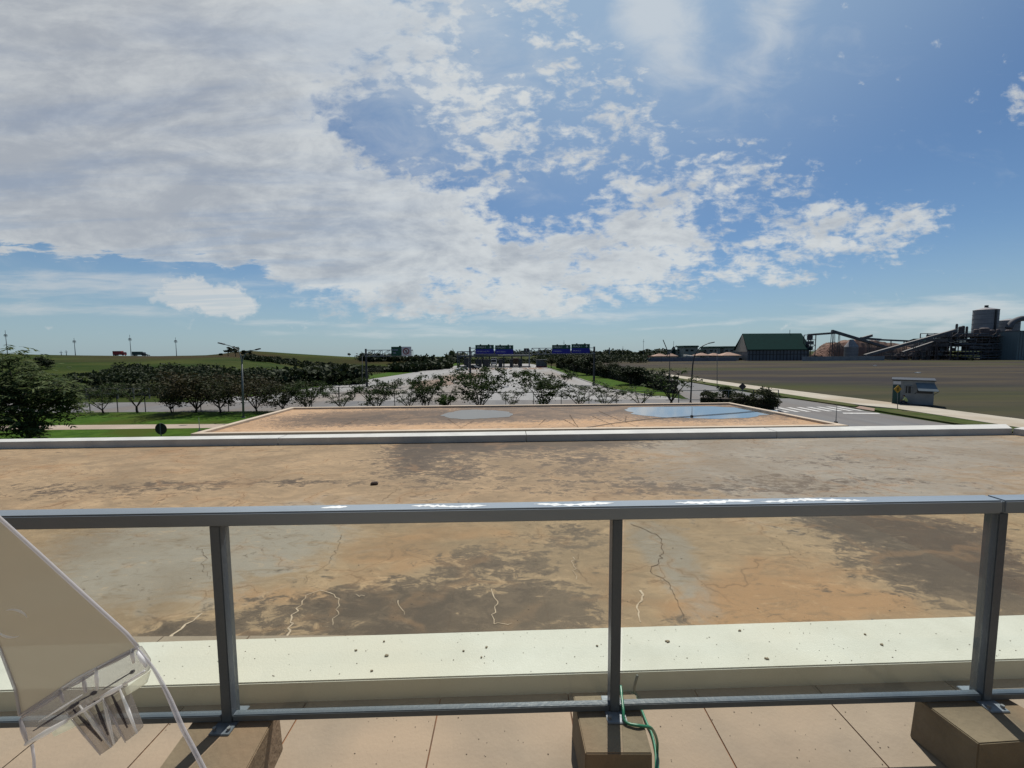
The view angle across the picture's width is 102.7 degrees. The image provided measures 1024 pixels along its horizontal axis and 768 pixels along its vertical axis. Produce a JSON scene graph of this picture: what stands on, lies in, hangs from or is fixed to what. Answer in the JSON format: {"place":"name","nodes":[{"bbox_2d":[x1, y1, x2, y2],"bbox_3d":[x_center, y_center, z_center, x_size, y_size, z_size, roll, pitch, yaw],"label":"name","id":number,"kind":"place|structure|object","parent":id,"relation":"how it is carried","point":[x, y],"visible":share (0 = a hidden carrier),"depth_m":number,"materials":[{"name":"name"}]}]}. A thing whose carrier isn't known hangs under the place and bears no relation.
{"place":"outdoors","nodes":[
{"label":"outdoors","id":0,"kind":"place"},
{"bbox_2d":[1,424,224,429],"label":"footpath","id":1,"kind":"structure","parent":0,"point":[144,426],"depth_m":35.06,"materials":[{"name":"concrete"}]},
{"bbox_2d":[5,398,851,412],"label":"cross street","id":2,"kind":"structure","parent":0,"point":[248,406],"depth_m":48.80,"materials":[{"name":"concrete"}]},
{"bbox_2d":[690,342,714,402],"bbox_3d":[22.708,-1.395,49.033,2.782,7.270,0.320,0,4,0],"label":"street lamp","id":3,"kind":"object","parent":2,"relation":"on","point":[692,371],"visible":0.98,"depth_m":48.94,"materials":[{"name":"metal"}]},
{"bbox_2d":[199,364,677,401],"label":"highway","id":4,"kind":"structure","parent":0,"point":[495,396],"depth_m":71.42,"materials":[{"name":"asphalt"}]},
{"bbox_2d":[365,346,411,386],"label":"sign gantry","id":5,"kind":"object","parent":4,"relation":"on","point":[401,351],"visible":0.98,"depth_m":74.32,"materials":[{"name":"metal"}]},
{"bbox_2d":[414,379,452,388],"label":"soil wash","id":6,"kind":"object","parent":4,"relation":"on","point":[444,380],"visible":0.4,"depth_m":84.40},
{"bbox_2d":[469,344,512,381],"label":"sign gantry","id":7,"kind":"object","parent":4,"relation":"on","point":[489,349],"visible":0.98,"depth_m":75.78,"materials":[{"name":"metal"}]},
{"bbox_2d":[503,348,529,366],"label":"sign mast","id":8,"kind":"object","parent":4,"relation":"on","point":[526,350],"visible":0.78,"depth_m":163.59,"materials":[{"name":"metal"}]},
{"bbox_2d":[536,359,546,366],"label":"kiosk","id":9,"kind":"object","parent":4,"relation":"on","point":[540,363],"visible":0.81,"depth_m":162.12,"materials":[{"name":"metal"}]},
{"bbox_2d":[0,351,979,424],"bbox_3d":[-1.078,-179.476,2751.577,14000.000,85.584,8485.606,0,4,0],"label":"ground","id":10,"kind":"structure","parent":0,"point":[79,364],"depth_m":252.04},
{"bbox_2d":[20,356,55,368],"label":"dark bush","id":11,"kind":"object","parent":10,"relation":"on","point":[40,361],"visible":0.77,"depth_m":197.53,"materials":[{"name":"green plant"}]},
{"bbox_2d":[112,351,126,355],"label":"lorry","id":12,"kind":"object","parent":10,"relation":"on","point":[118,353],"visible":1,"depth_m":324.75,"materials":[{"name":"red paint"}]},
{"bbox_2d":[0,412,270,438],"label":"verge grass","id":13,"kind":"structure","parent":10,"relation":"on","point":[128,418],"depth_m":37.68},
{"bbox_2d":[0,344,94,438],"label":"tropical tree","id":14,"kind":"object","parent":13,"relation":"on","point":[13,388],"visible":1,"depth_m":23.57,"materials":[{"name":"green plant"}]},
{"bbox_2d":[73,383,124,412],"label":"street tree","id":15,"kind":"object","parent":13,"relation":"on","point":[102,401],"visible":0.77,"depth_m":42.97,"materials":[{"name":"green plant"}]},
{"bbox_2d":[109,382,158,412],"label":"street tree","id":16,"kind":"object","parent":13,"relation":"on","point":[127,395],"visible":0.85,"depth_m":43.14,"materials":[{"name":"green plant"}]},
{"bbox_2d":[155,423,166,436],"bbox_3d":[-24.317,3.423,28.408,0.807,1.441,0.155,0,4,0],"label":"road sign","id":17,"kind":"object","parent":13,"relation":"on","point":[160,428],"visible":0.92,"depth_m":28.36,"materials":[{"name":"metal"}]},
{"bbox_2d":[143,380,193,412],"bbox_3d":[-35.878,1.292,42.686,4.669,3.779,4.078,1,5,14],"label":"street tree","id":18,"kind":"object","parent":13,"relation":"on","point":[167,401],"visible":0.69,"depth_m":42.09,"materials":[{"name":"green plant"}]},
{"bbox_2d":[150,365,246,411],"bbox_3d":[-33.782,0.524,43.649,8.229,5.248,9.031,2,5,24],"label":"street tree","id":19,"kind":"object","parent":13,"relation":"on","point":[179,384],"visible":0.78,"depth_m":42.05,"materials":[{"name":"green plant"}]},
{"bbox_2d":[186,374,251,412],"bbox_3d":[-30.835,1.068,42.704,6.240,4.181,5.451,0,5,9],"label":"street tree","id":20,"kind":"object","parent":13,"relation":"on","point":[217,397],"visible":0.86,"depth_m":42.15,"materials":[{"name":"green plant"}]},
{"bbox_2d":[218,342,260,417],"bbox_3d":[-25.981,-0.351,39.314,3.978,7.288,0.320,0,4,0],"label":"street lamp","id":21,"kind":"object","parent":13,"relation":"on","point":[243,414],"visible":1,"depth_m":39.23,"materials":[{"name":"metal"}]},
{"bbox_2d":[218,369,287,411],"bbox_3d":[-26.985,0.793,43.498,6.359,4.621,6.979,-2,5,-26],"label":"street tree","id":22,"kind":"object","parent":13,"relation":"on","point":[254,384],"visible":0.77,"depth_m":42.85,"materials":[{"name":"green plant"}]},
{"bbox_2d":[255,382,303,409],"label":"street tree","id":23,"kind":"object","parent":13,"relation":"on","point":[282,399],"visible":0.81,"depth_m":42.46,"materials":[{"name":"green plant"}]},
{"bbox_2d":[282,379,331,406],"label":"street tree","id":24,"kind":"object","parent":13,"relation":"on","point":[305,394],"visible":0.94,"depth_m":42.88,"materials":[{"name":"green plant"}]},
{"bbox_2d":[306,382,356,406],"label":"street tree","id":25,"kind":"object","parent":13,"relation":"on","point":[327,395],"visible":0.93,"depth_m":42.60,"materials":[{"name":"green plant"}]},
{"bbox_2d":[339,377,405,405],"bbox_3d":[-14.577,1.174,43.064,6.496,3.776,5.083,-2,5,-19],"label":"street tree","id":26,"kind":"object","parent":13,"relation":"on","point":[359,389],"visible":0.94,"depth_m":42.64,"materials":[{"name":"green plant"}]},
{"bbox_2d":[381,381,428,405],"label":"street tree","id":27,"kind":"object","parent":13,"relation":"on","point":[408,396],"visible":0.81,"depth_m":42.67,"materials":[{"name":"green plant"}]},
{"bbox_2d":[403,373,447,405],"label":"street tree","id":28,"kind":"object","parent":13,"relation":"on","point":[421,395],"visible":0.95,"depth_m":42.48,"materials":[{"name":"green plant"}]},
{"bbox_2d":[2,378,339,398],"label":"undergrowth","id":29,"kind":"object","parent":10,"relation":"on","point":[97,387],"visible":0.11,"depth_m":66.16,"materials":[{"name":"green plant"}]},
{"bbox_2d":[22,387,355,398],"bbox_3d":[-48.493,1.282,57.251,53.140,1.500,0.140,0,4,0],"label":"fence","id":30,"kind":"object","parent":10,"relation":"on","point":[164,390],"visible":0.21,"depth_m":57.19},
{"bbox_2d":[59,362,372,384],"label":"woodland","id":31,"kind":"object","parent":10,"relation":"on","point":[134,373],"visible":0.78,"depth_m":129.88,"materials":[{"name":"green plant"}]},
{"bbox_2d":[241,354,453,371],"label":"woodland","id":32,"kind":"object","parent":10,"relation":"on","point":[419,366],"visible":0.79,"depth_m":157.17,"materials":[{"name":"green plant"}]},
{"bbox_2d":[248,363,462,395],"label":"bank grass","id":33,"kind":"structure","parent":10,"relation":"on","point":[388,374],"depth_m":116.30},
{"bbox_2d":[61,391,672,412],"bbox_3d":[-21.432,1.958,43.776,77.174,1.930,0.060,0,4,0],"label":"fence","id":34,"kind":"object","parent":10,"relation":"on","point":[366,394],"visible":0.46,"depth_m":43.69,"materials":[{"name":"metal"}]},
{"bbox_2d":[354,348,467,362],"bbox_3d":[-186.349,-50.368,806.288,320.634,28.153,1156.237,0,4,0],"label":"woodland","id":35,"kind":"object","parent":10,"relation":"on","point":[388,357],"visible":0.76,"depth_m":484.09,"materials":[{"name":"green plant"}]},
{"bbox_2d":[428,385,461,404],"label":"street tree","id":36,"kind":"object","parent":10,"relation":"on","point":[455,394],"visible":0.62,"depth_m":42.76,"materials":[{"name":"green plant"}]},
{"bbox_2d":[434,395,458,405],"bbox_3d":[-6.953,2.112,42.336,2.610,2.279,2.363,-4,6,-41],"label":"round shrub","id":37,"kind":"object","parent":10,"relation":"on","point":[443,399],"visible":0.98,"depth_m":41.88,"materials":[{"name":"green plant"}]},
{"bbox_2d":[439,364,525,404],"bbox_3d":[-3.647,0.487,43.117,7.011,5.095,8.959,-3,5,-33],"label":"street tree","id":38,"kind":"object","parent":10,"relation":"on","point":[487,385],"visible":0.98,"depth_m":42.21,"materials":[{"name":"green plant"}]},
{"bbox_2d":[448,357,539,363],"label":"woodland","id":39,"kind":"object","parent":10,"relation":"on","point":[507,360],"visible":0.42,"depth_m":225.88,"materials":[{"name":"green plant"}]},
{"bbox_2d":[0,424,1023,711],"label":"flat roof","id":40,"kind":"structure","parent":10,"relation":"on","point":[832,594],"depth_m":3.49,"materials":[{"name":"paint"}]},
{"bbox_2d":[88,458,1016,765],"bbox_3d":[-0.044,1.363,4.739,16.543,0.142,6.003,0,4,0],"label":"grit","id":41,"kind":"object","parent":40,"relation":"on","point":[566,636],"visible":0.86,"depth_m":2.31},
{"bbox_2d":[500,387,528,404],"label":"street tree","id":42,"kind":"object","parent":10,"relation":"on","point":[506,399],"visible":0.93,"depth_m":43.25,"materials":[{"name":"green plant"}]},
{"bbox_2d":[191,402,848,435],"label":"roof","id":43,"kind":"structure","parent":10,"relation":"on","point":[388,419],"depth_m":13.66,"materials":[{"name":"concrete"}]},
{"bbox_2d":[441,409,512,418],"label":"puddle","id":44,"kind":"object","parent":43,"relation":"on","point":[469,414],"visible":1,"depth_m":15.13,"materials":[{"name":"grey"}]},
{"bbox_2d":[591,410,759,426],"bbox_3d":[5.802,1.147,14.133,8.324,0.019,0.422,-2,5,-24],"label":"cable","id":45,"kind":"object","parent":43,"relation":"on","point":[670,417],"visible":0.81,"depth_m":14.06,"materials":[{"name":"rubber"}]},
{"bbox_2d":[625,406,777,418],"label":"puddle","id":46,"kind":"object","parent":43,"relation":"on","point":[679,411],"visible":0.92,"depth_m":15.38,"materials":[{"name":"blue liquid"}]},
{"bbox_2d":[509,367,577,403],"bbox_3d":[3.280,0.640,42.773,6.762,4.736,8.641,2,5,30],"label":"street tree","id":47,"kind":"object","parent":10,"relation":"on","point":[543,383],"visible":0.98,"depth_m":42.30,"materials":[{"name":"green plant"}]},
{"bbox_2d":[555,380,608,403],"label":"street tree","id":48,"kind":"object","parent":10,"relation":"on","point":[584,399],"visible":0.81,"depth_m":42.95,"materials":[{"name":"green plant"}]},
{"bbox_2d":[475,348,700,357],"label":"woodland","id":49,"kind":"object","parent":10,"relation":"on","point":[612,351],"visible":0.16,"depth_m":629.01,"materials":[{"name":"green plant"}]},
{"bbox_2d":[532,353,649,363],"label":"woodland","id":50,"kind":"object","parent":10,"relation":"on","point":[612,358],"visible":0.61,"depth_m":223.99,"materials":[{"name":"green plant"}]},
{"bbox_2d":[595,362,620,370],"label":"median tree","id":51,"kind":"object","parent":10,"relation":"on","point":[600,366],"visible":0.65,"depth_m":96.43,"materials":[{"name":"green plant"}]},
{"bbox_2d":[547,365,671,395],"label":"median grass","id":52,"kind":"structure","parent":10,"relation":"on","point":[609,382],"depth_m":79.11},
{"bbox_2d":[544,357,555,367],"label":"median tree","id":53,"kind":"object","parent":52,"relation":"on","point":[551,360],"visible":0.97,"depth_m":155.18,"materials":[{"name":"green plant"}]},
{"bbox_2d":[531,343,594,383],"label":"sign gantry","id":54,"kind":"object","parent":52,"relation":"on","point":[584,348],"visible":1,"depth_m":77.06,"materials":[{"name":"metal"}]},
{"bbox_2d":[562,355,582,371],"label":"median tree","id":55,"kind":"object","parent":52,"relation":"on","point":[571,359],"visible":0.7,"depth_m":125.78,"materials":[{"name":"green plant"}]},
{"bbox_2d":[573,355,600,374],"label":"median tree","id":56,"kind":"object","parent":52,"relation":"on","point":[586,360],"visible":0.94,"depth_m":107.23,"materials":[{"name":"green plant"}]},
{"bbox_2d":[546,367,651,395],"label":"kerb","id":57,"kind":"structure","parent":52,"relation":"on","point":[597,384],"depth_m":78.92,"materials":[{"name":"concrete"}]},
{"bbox_2d":[556,361,679,392],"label":"hedge","id":58,"kind":"object","parent":52,"relation":"on","point":[642,378],"visible":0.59,"depth_m":77.67,"materials":[{"name":"green plant"}]},
{"bbox_2d":[614,365,646,384],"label":"median tree","id":59,"kind":"object","parent":52,"relation":"on","point":[631,371],"visible":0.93,"depth_m":75.23,"materials":[{"name":"green plant"}]},
{"bbox_2d":[584,383,635,403],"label":"street tree","id":60,"kind":"object","parent":10,"relation":"on","point":[606,394],"visible":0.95,"depth_m":42.72,"materials":[{"name":"green plant"}]},
{"bbox_2d":[614,385,665,402],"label":"street tree","id":61,"kind":"object","parent":10,"relation":"on","point":[650,393],"visible":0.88,"depth_m":43.41,"materials":[{"name":"green plant"}]},
{"bbox_2d":[662,340,676,395],"bbox_3d":[21.216,-2.108,55.359,1.932,7.722,0.140,0,4,0],"label":"crossed arm pole","id":62,"kind":"object","parent":10,"relation":"on","point":[669,352],"visible":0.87,"depth_m":55.22,"materials":[{"name":"metal"}]},
{"bbox_2d":[641,368,705,402],"bbox_3d":[16.910,0.540,43.140,5.344,4.680,5.945,-1,4,-6],"label":"street tree","id":63,"kind":"object","parent":10,"relation":"on","point":[673,385],"visible":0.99,"depth_m":42.94,"materials":[{"name":"green plant"}]},
{"bbox_2d":[644,357,735,361],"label":"boundary wall","id":64,"kind":"structure","parent":10,"relation":"on","point":[700,359],"depth_m":245.65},
{"bbox_2d":[701,346,721,353],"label":"industrial hall","id":65,"kind":"structure","parent":10,"relation":"on","point":[710,349],"depth_m":324.00,"materials":[{"name":"grey metal"}]},
{"bbox_2d":[713,385,734,397],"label":"tree","id":66,"kind":"object","parent":10,"relation":"on","point":[724,387],"visible":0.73,"depth_m":45.50,"materials":[{"name":"green plant"}]},
{"bbox_2d":[678,390,778,407],"bbox_3d":[23.069,1.648,43.672,10.670,2.030,0.070,0,4,0],"label":"fence","id":67,"kind":"object","parent":10,"relation":"on","point":[714,390],"visible":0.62,"depth_m":43.57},
{"bbox_2d":[699,386,775,409],"bbox_3d":[23.508,1.444,43.031,7.212,2.583,2.649,1,5,17],"label":"hedge","id":68,"kind":"object","parent":10,"relation":"on","point":[751,400],"visible":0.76,"depth_m":42.23,"materials":[{"name":"green plant"}]},
{"bbox_2d":[678,378,857,407],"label":"roadside grass","id":69,"kind":"structure","parent":10,"relation":"on","point":[794,397],"depth_m":53.75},
{"bbox_2d":[759,391,782,406],"bbox_3d":[26.434,1.876,42.235,2.301,2.372,2.778,4,6,44],"label":"rounded bush","id":70,"kind":"object","parent":10,"relation":"on","point":[777,402],"visible":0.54,"depth_m":41.87,"materials":[{"name":"green plant"}]},
{"bbox_2d":[802,356,884,360],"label":"boundary wall","id":71,"kind":"structure","parent":10,"relation":"on","point":[846,358],"depth_m":237.66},
{"bbox_2d":[855,406,874,411],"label":"kerb ramp","id":72,"kind":"structure","parent":10,"relation":"on","point":[866,408],"depth_m":42.80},
{"bbox_2d":[874,408,1017,432],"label":"roadside grass","id":73,"kind":"structure","parent":10,"relation":"on","point":[932,417],"depth_m":36.56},
{"bbox_2d":[971,305,999,342],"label":"silo","id":74,"kind":"object","parent":10,"relation":"on","point":[986,316],"visible":0.62,"depth_m":251.78,"materials":[{"name":"metal"}]},
{"bbox_2d":[999,319,1020,330],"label":"silo","id":75,"kind":"object","parent":10,"relation":"on","point":[1004,322],"visible":0.29,"depth_m":262.84,"materials":[{"name":"metal"}]},
{"bbox_2d":[457,351,531,366],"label":"toll plaza","id":76,"kind":"structure","parent":0,"point":[483,356],"depth_m":167.60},
{"bbox_2d":[0,635,1023,767],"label":"terrace floor","id":77,"kind":"structure","parent":0,"point":[736,737],"depth_m":1.89,"materials":[{"name":"tile"}]},
{"bbox_2d":[0,516,206,767],"bbox_3d":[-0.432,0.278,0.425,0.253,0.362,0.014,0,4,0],"label":"chair","id":78,"kind":"object","parent":77,"relation":"on","point":[60,630],"visible":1,"depth_m":0.42,"materials":[{"name":"plastic"}]},
{"bbox_2d":[160,720,282,767],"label":"plinth","id":79,"kind":"structure","parent":77,"relation":"on","point":[250,744],"depth_m":1.66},
{"bbox_2d":[572,695,651,767],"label":"plinth","id":80,"kind":"structure","parent":77,"relation":"on","point":[599,741],"depth_m":1.67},
{"bbox_2d":[0,494,1023,735],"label":"railing","id":81,"kind":"object","parent":80,"relation":"on","point":[995,510],"visible":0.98,"depth_m":1.73,"materials":[{"name":"metal"}]},
{"bbox_2d":[633,674,638,696],"bbox_3d":[0.625,1.529,2.076,0.027,0.150,0.058,0,4,0],"label":"conduit","id":82,"kind":"object","parent":77,"relation":"on","point":[635,683],"visible":0.88,"depth_m":2.05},
{"bbox_2d":[620,685,658,767],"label":"hose","id":83,"kind":"object","parent":77,"relation":"on","point":[636,724],"visible":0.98,"depth_m":1.75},
{"bbox_2d":[636,697,656,767],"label":"hose","id":84,"kind":"object","parent":77,"relation":"on","point":[651,733],"visible":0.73,"depth_m":1.85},
{"bbox_2d":[910,699,1023,767],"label":"plinth","id":85,"kind":"structure","parent":77,"relation":"on","point":[962,734],"depth_m":1.73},
{"bbox_2d":[0,0,1023,356],"label":"sky","id":86,"kind":"structure","parent":0,"point":[311,177],"materials":[{"name":"blue"}]},
{"bbox_2d":[676,346,698,357],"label":"industrial hall","id":87,"kind":"structure","parent":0,"point":[688,350],"depth_m":319.18,"materials":[{"name":"grey metal"}]},
{"bbox_2d":[720,346,734,353],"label":"industrial hall","id":88,"kind":"structure","parent":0,"point":[724,349],"depth_m":323.96,"materials":[{"name":"grey metal"}]},
{"bbox_2d":[651,374,951,425],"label":"service road","id":89,"kind":"structure","parent":0,"point":[880,419],"depth_m":38.30,"materials":[{"name":"asphalt"}]},
{"bbox_2d":[775,406,863,411],"bbox_3d":[31.666,2.637,43.001,11.214,0.001,3.227,-1,4,-5],"label":"zebra crossing","id":90,"kind":"object","parent":89,"relation":"on","point":[816,408],"visible":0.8,"depth_m":42.78,"materials":[{"name":"paint"}]},
{"bbox_2d":[602,359,1023,418],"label":"field","id":91,"kind":"structure","parent":0,"point":[990,387],"depth_m":94.83,"materials":[{"name":"soil"}]},
{"bbox_2d":[717,352,738,360],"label":"pavilion","id":92,"kind":"structure","parent":91,"relation":"on","point":[728,354],"depth_m":255.58,"materials":[{"name":"beige fabric"}]},
{"bbox_2d":[733,333,811,360],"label":"warehouse","id":93,"kind":"structure","parent":91,"relation":"on","point":[772,347],"depth_m":251.31,"materials":[{"name":"metal"}]},
{"bbox_2d":[803,335,815,356],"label":"frame tower","id":94,"kind":"structure","parent":91,"relation":"on","point":[810,342],"depth_m":249.45,"materials":[{"name":"metal"}]},
{"bbox_2d":[807,332,835,355],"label":"conveyor","id":95,"kind":"object","parent":91,"relation":"on","point":[832,333],"visible":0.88,"depth_m":247.72,"materials":[{"name":"metal"}]},
{"bbox_2d":[809,342,843,356],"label":"woodchip heap","id":96,"kind":"object","parent":91,"relation":"on","point":[823,349],"visible":0.57,"depth_m":268.05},
{"bbox_2d":[844,339,858,355],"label":"silo","id":97,"kind":"object","parent":91,"relation":"on","point":[851,347],"visible":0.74,"depth_m":246.34,"materials":[{"name":"metal"}]},
{"bbox_2d":[831,330,894,355],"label":"conveyor","id":98,"kind":"object","parent":91,"relation":"on","point":[858,339],"visible":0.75,"depth_m":248.19,"materials":[{"name":"metal"}]},
{"bbox_2d":[840,340,916,358],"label":"woodchip heap","id":99,"kind":"object","parent":91,"relation":"on","point":[862,349],"visible":0.35,"depth_m":270.56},
{"bbox_2d":[880,352,920,359],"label":"pipe rack","id":100,"kind":"object","parent":91,"relation":"on","point":[900,354],"visible":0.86,"depth_m":246.94,"materials":[{"name":"metal"}]},
{"bbox_2d":[882,339,922,356],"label":"conveyor","id":101,"kind":"object","parent":91,"relation":"on","point":[891,340],"visible":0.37,"depth_m":260.21,"materials":[{"name":"metal"}]},
{"bbox_2d":[863,329,957,359],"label":"conveyor","id":102,"kind":"object","parent":91,"relation":"on","point":[911,342],"visible":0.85,"depth_m":238.32,"materials":[{"name":"metal"}]},
{"bbox_2d":[892,377,939,406],"bbox_3d":[44.958,0.870,45.799,3.752,2.989,3.296,4,6,43],"label":"site booth","id":103,"kind":"object","parent":91,"relation":"on","point":[918,391],"visible":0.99,"depth_m":45.14,"materials":[{"name":"metal"}]},
{"bbox_2d":[892,385,900,402],"bbox_3d":[43.308,1.138,46.155,0.600,2.019,0.050,4,6,43],"label":"door","id":104,"kind":"structure","parent":103,"relation":"in","point":[894,399],"depth_m":46.20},
{"bbox_2d":[901,341,938,359],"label":"conveyor","id":105,"kind":"object","parent":91,"relation":"on","point":[920,346],"visible":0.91,"depth_m":244.69,"materials":[{"name":"metal"}]},
{"bbox_2d":[907,339,948,356],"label":"shed","id":106,"kind":"structure","parent":91,"relation":"on","point":[925,343],"depth_m":267.41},
{"bbox_2d":[905,346,952,359],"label":"pipe rack","id":107,"kind":"object","parent":91,"relation":"on","point":[925,348],"visible":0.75,"depth_m":244.75,"materials":[{"name":"metal"}]},
{"bbox_2d":[919,324,1011,359],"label":"process plant","id":108,"kind":"object","parent":91,"relation":"on","point":[959,337],"visible":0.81,"depth_m":237.45,"materials":[{"name":"metal"}]},
{"bbox_2d":[981,331,1023,359],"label":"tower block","id":109,"kind":"structure","parent":91,"relation":"on","point":[1012,345],"depth_m":230.36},
{"bbox_2d":[1005,316,1023,329],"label":"duct","id":110,"kind":"object","parent":91,"relation":"on","point":[1011,323],"visible":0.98,"depth_m":244.90,"materials":[{"name":"metal"}]},
{"bbox_2d":[666,374,1023,427],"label":"pavement","id":111,"kind":"structure","parent":0,"point":[1009,421],"depth_m":43.90,"materials":[{"name":"concrete"}]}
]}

